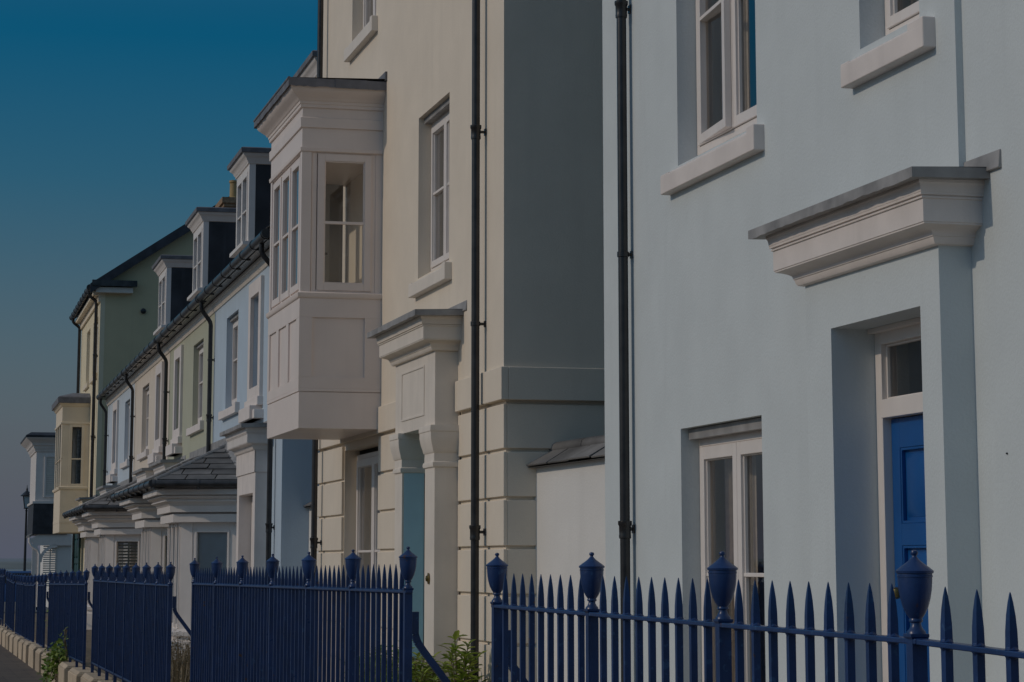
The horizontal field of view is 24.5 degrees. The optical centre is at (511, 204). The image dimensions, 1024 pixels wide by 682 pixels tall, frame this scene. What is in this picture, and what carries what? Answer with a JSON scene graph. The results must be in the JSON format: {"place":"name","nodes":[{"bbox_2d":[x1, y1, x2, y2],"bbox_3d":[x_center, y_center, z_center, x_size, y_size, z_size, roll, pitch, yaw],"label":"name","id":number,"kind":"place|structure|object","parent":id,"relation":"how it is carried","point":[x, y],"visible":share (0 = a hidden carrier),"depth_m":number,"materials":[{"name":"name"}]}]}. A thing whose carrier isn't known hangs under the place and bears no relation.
{"place":"outdoors","nodes":[
{"label":"outdoors","id":0,"kind":"place"},
{"bbox_2d":[6,569,30,570],"bbox_3d":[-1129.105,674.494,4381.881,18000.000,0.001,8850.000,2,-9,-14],"label":"sea","id":1,"kind":"structure","parent":0,"point":[17,569],"depth_m":2765.25,"materials":[{"name":"blue liquid"}]},
{"bbox_2d":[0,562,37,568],"bbox_3d":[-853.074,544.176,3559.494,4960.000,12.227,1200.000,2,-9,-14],"label":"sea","id":2,"kind":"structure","parent":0,"point":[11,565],"depth_m":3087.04,"materials":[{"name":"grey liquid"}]},
{"bbox_2d":[0,558,37,561],"bbox_3d":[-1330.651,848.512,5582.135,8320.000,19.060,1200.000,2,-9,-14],"label":"hill","id":3,"kind":"structure","parent":0,"point":[14,559],"depth_m":5308.73,"materials":[{"name":"grey"}]},
{"bbox_2d":[0,645,47,681],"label":"pavement","id":4,"kind":"structure","parent":0,"point":[13,668],"depth_m":37.31,"materials":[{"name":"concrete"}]},
{"bbox_2d":[4,602,47,613],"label":"ground","id":5,"kind":"structure","parent":0,"point":[35,610],"depth_m":100.70,"materials":[{"name":"grey"}]},
{"bbox_2d":[4,571,36,609],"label":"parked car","id":6,"kind":"object","parent":5,"relation":"on","point":[22,572],"visible":0.06,"depth_m":94.06,"materials":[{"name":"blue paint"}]},
{"bbox_2d":[21,486,29,570],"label":"street lamp","id":7,"kind":"object","parent":5,"relation":"on","point":[26,497],"visible":0.72,"depth_m":138.97,"materials":[{"name":"black metal"}]},
{"bbox_2d":[20,432,71,609],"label":"town house","id":8,"kind":"structure","parent":5,"relation":"on","point":[54,553],"depth_m":81.87,"materials":[{"name":"paint"}]},
{"bbox_2d":[0,623,119,681],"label":"dwarf wall","id":9,"kind":"structure","parent":5,"relation":"on","point":[30,653],"depth_m":36.75,"materials":[{"name":"stone"}]},
{"bbox_2d":[0,568,5,625],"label":"railing panel","id":10,"kind":"object","parent":9,"relation":"on","point":[2,581],"visible":0.98,"depth_m":54.27,"materials":[{"name":"blue paint"}]},
{"bbox_2d":[5,570,15,631],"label":"railing panel","id":11,"kind":"object","parent":9,"relation":"on","point":[10,601],"visible":0.98,"depth_m":50.04,"materials":[{"name":"blue paint"}]},
{"bbox_2d":[15,574,24,635],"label":"railing panel","id":12,"kind":"object","parent":9,"relation":"on","point":[20,583],"visible":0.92,"depth_m":45.95,"materials":[{"name":"blue paint"}]},
{"bbox_2d":[23,574,36,641],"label":"railing panel","id":13,"kind":"object","parent":9,"relation":"on","point":[29,607],"visible":0.99,"depth_m":42.25,"materials":[{"name":"blue paint"}]},
{"bbox_2d":[36,573,48,647],"bbox_3d":[-7.434,6.817,38.883,0.758,1.455,2.046,2,-9,-14],"label":"railing panel","id":14,"kind":"object","parent":9,"relation":"on","point":[42,595],"visible":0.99,"depth_m":38.63,"materials":[{"name":"blue paint"}]},
{"bbox_2d":[47,568,91,669],"bbox_3d":[-5.934,5.835,33.073,0.758,1.455,7.686,2,-9,-14],"label":"railing panel","id":15,"kind":"object","parent":9,"relation":"on","point":[67,603],"visible":0.98,"depth_m":31.84,"materials":[{"name":"blue paint"}]},
{"bbox_2d":[36,638,68,681],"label":"creeper","id":16,"kind":"object","parent":15,"relation":"attached to","point":[55,656],"visible":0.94,"depth_m":32.11,"materials":[{"name":"green plant"}]},
{"bbox_2d":[58,627,67,656],"bbox_3d":[-6.101,5.950,31.991,0.144,0.420,0.372,2,-9,-14],"label":"creeper","id":17,"kind":"object","parent":15,"relation":"attached to","point":[64,643],"visible":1,"depth_m":31.95,"materials":[{"name":"green plant"}]},
{"bbox_2d":[91,562,190,681],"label":"railing panel","id":18,"kind":"object","parent":9,"relation":"on","point":[131,626],"visible":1,"depth_m":23.09,"materials":[{"name":"blue paint"}]},
{"bbox_2d":[189,546,450,681],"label":"railing panel","id":19,"kind":"object","parent":9,"relation":"on","point":[254,627],"visible":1,"depth_m":13.43,"materials":[{"name":"blue paint"}]},
{"bbox_2d":[486,550,933,681],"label":"railing panel","id":20,"kind":"object","parent":9,"relation":"on","point":[914,575],"visible":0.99,"depth_m":6.76,"materials":[{"name":"blue paint"}]},
{"bbox_2d":[904,587,1023,681],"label":"railing panel","id":21,"kind":"object","parent":9,"relation":"on","point":[1011,652],"visible":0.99,"depth_m":5.03,"materials":[{"name":"blue paint"}]},
{"bbox_2d":[4,614,301,681],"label":"garden soil","id":22,"kind":"structure","parent":0,"point":[88,646],"depth_m":42.70,"materials":[{"name":"brown soil"}]},
{"bbox_2d":[71,255,192,573],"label":"terraced house","id":23,"kind":"structure","parent":22,"relation":"on","point":[112,523],"depth_m":48.11,"materials":[{"name":"white paint"}]},
{"bbox_2d":[82,510,141,573],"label":"bay window","id":24,"kind":"structure","parent":23,"relation":"in","point":[114,528],"depth_m":47.69,"materials":[{"name":"white paint"}]},
{"bbox_2d":[137,386,148,460],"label":"window","id":25,"kind":"structure","parent":23,"relation":"in","point":[143,455],"depth_m":49.40,"materials":[{"name":"white paint"}]},
{"bbox_2d":[52,205,214,574],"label":"town house","id":26,"kind":"structure","parent":22,"relation":"on","point":[115,312],"depth_m":64.04,"materials":[{"name":"paint"}]},
{"bbox_2d":[74,534,80,574],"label":"door","id":27,"kind":"structure","parent":26,"relation":"in","point":[77,544],"depth_m":68.85,"materials":[{"name":"green paint"}]},
{"bbox_2d":[83,360,89,390],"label":"window","id":28,"kind":"structure","parent":26,"relation":"in","point":[86,386],"depth_m":67.60,"materials":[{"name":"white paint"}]},
{"bbox_2d":[89,324,97,383],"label":"window","id":29,"kind":"structure","parent":26,"relation":"in","point":[90,380],"depth_m":65.86,"materials":[{"name":"white paint"}]},
{"bbox_2d":[62,180,236,629],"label":"terraced house","id":30,"kind":"structure","parent":22,"relation":"on","point":[115,393],"depth_m":54.41,"materials":[{"name":"white paint"}]},
{"bbox_2d":[69,514,127,629],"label":"bay window","id":31,"kind":"structure","parent":30,"relation":"in","point":[91,556],"depth_m":52.08,"materials":[{"name":"white paint"}]},
{"bbox_2d":[120,401,129,468],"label":"window","id":32,"kind":"structure","parent":30,"relation":"in","point":[125,464],"depth_m":53.69,"materials":[{"name":"white paint"}]},
{"bbox_2d":[110,207,235,574],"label":"terraced house","id":33,"kind":"structure","parent":22,"relation":"on","point":[183,334],"depth_m":40.97,"materials":[{"name":"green paint"}]},
{"bbox_2d":[119,496,168,574],"bbox_3d":[-5.799,6.108,38.693,1.186,2.565,3.298,2,-9,-14],"label":"bay window","id":34,"kind":"structure","parent":33,"relation":"in","point":[154,535],"depth_m":37.91,"materials":[{"name":"white paint"}]},
{"bbox_2d":[186,341,203,435],"bbox_3d":[-5.184,3.050,39.221,0.240,1.510,2.102,2,-9,-14],"label":"window","id":35,"kind":"structure","parent":33,"relation":"in","point":[190,431],"depth_m":39.76,"materials":[{"name":"white paint"}]},
{"bbox_2d":[171,628,190,681],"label":"dry plant","id":36,"kind":"object","parent":22,"relation":"on","point":[180,666],"visible":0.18,"depth_m":23.57,"materials":[{"name":"beige plant"}]},
{"bbox_2d":[128,50,319,659],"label":"terraced house","id":37,"kind":"structure","parent":22,"relation":"on","point":[244,489],"depth_m":33.18,"materials":[{"name":"blue paint"}]},
{"bbox_2d":[143,487,236,659],"bbox_3d":[-4.704,5.434,34.265,1.186,2.565,3.418,2,-9,-14],"label":"bay window","id":38,"kind":"structure","parent":37,"relation":"in","point":[202,522],"depth_m":33.35,"materials":[{"name":"white paint"}]},
{"bbox_2d":[218,313,239,420],"bbox_3d":[-4.092,2.378,34.803,0.240,1.510,2.002,2,-9,-14],"label":"window","id":39,"kind":"structure","parent":37,"relation":"in","point":[222,415],"depth_m":35.26,"materials":[{"name":"white paint"}]},
{"bbox_2d":[251,497,252,568],"bbox_3d":[-3.327,4.975,31.031,0.060,2.260,1.390,2,-9,-14],"label":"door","id":40,"kind":"structure","parent":37,"relation":"in","point":[252,497],"depth_m":31.74,"materials":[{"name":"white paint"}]},
{"bbox_2d":[304,502,318,554],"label":"garden wall","id":41,"kind":"structure","parent":22,"relation":"on","point":[308,505],"depth_m":29.31,"materials":[{"name":"stone"}]},
{"bbox_2d":[344,640,456,681],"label":"spurge shrub","id":42,"kind":"object","parent":22,"relation":"on","point":[424,672],"visible":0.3,"depth_m":18.96,"materials":[{"name":"green plant"}]},
{"bbox_2d":[253,0,604,681],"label":"town house","id":43,"kind":"structure","parent":22,"relation":"on","point":[435,364],"depth_m":20.35,"materials":[{"name":"paint"}]},
{"bbox_2d":[344,0,377,61],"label":"window","id":44,"kind":"structure","parent":43,"relation":"in","point":[370,19],"depth_m":25.03,"materials":[{"name":"white paint"}]},
{"bbox_2d":[355,447,379,659],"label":"window","id":45,"kind":"structure","parent":43,"relation":"in","point":[367,511],"depth_m":24.70,"materials":[{"name":"white paint"}]},
{"bbox_2d":[408,97,451,297],"bbox_3d":[-0.650,-0.069,21.283,0.260,1.680,1.522,2,-9,-14],"label":"window","id":46,"kind":"structure","parent":43,"relation":"in","point":[439,118],"depth_m":21.57,"materials":[{"name":"white paint"}]},
{"bbox_2d":[439,630,487,681],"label":"spurge shrub","id":47,"kind":"object","parent":22,"relation":"on","point":[461,674],"visible":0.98,"depth_m":18.41,"materials":[{"name":"green plant"}]},
{"bbox_2d":[527,435,605,681],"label":"garden wall","id":48,"kind":"structure","parent":22,"relation":"on","point":[569,498],"depth_m":17.98,"materials":[{"name":"white painted render"},{"name":"slate coping"}]},
{"bbox_2d":[602,0,1023,681],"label":"town house","id":49,"kind":"structure","parent":22,"relation":"on","point":[814,292],"depth_m":12.54,"materials":[{"name":"painted render"},{"name":"slate"},{"name":"white gloss paint"}]},
{"bbox_2d":[660,0,764,194],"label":"window","id":50,"kind":"structure","parent":49,"relation":"in","point":[725,74],"depth_m":14.81,"materials":[{"name":"white paint"}]},
{"bbox_2d":[689,417,765,681],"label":"window","id":51,"kind":"structure","parent":49,"relation":"in","point":[735,448],"depth_m":14.59,"materials":[{"name":"white paint"}]},
{"bbox_2d":[841,0,935,88],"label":"window","id":52,"kind":"structure","parent":49,"relation":"in","point":[919,38],"depth_m":11.91,"materials":[{"name":"white paint"}]},
{"bbox_2d":[891,415,929,681],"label":"door","id":53,"kind":"structure","parent":49,"relation":"in","point":[908,470],"depth_m":11.87,"materials":[{"name":"paint"}]},
{"bbox_2d":[0,0,317,557],"label":"sky","id":54,"kind":"structure","parent":0,"point":[120,119],"materials":[{"name":"blue"}]}
]}

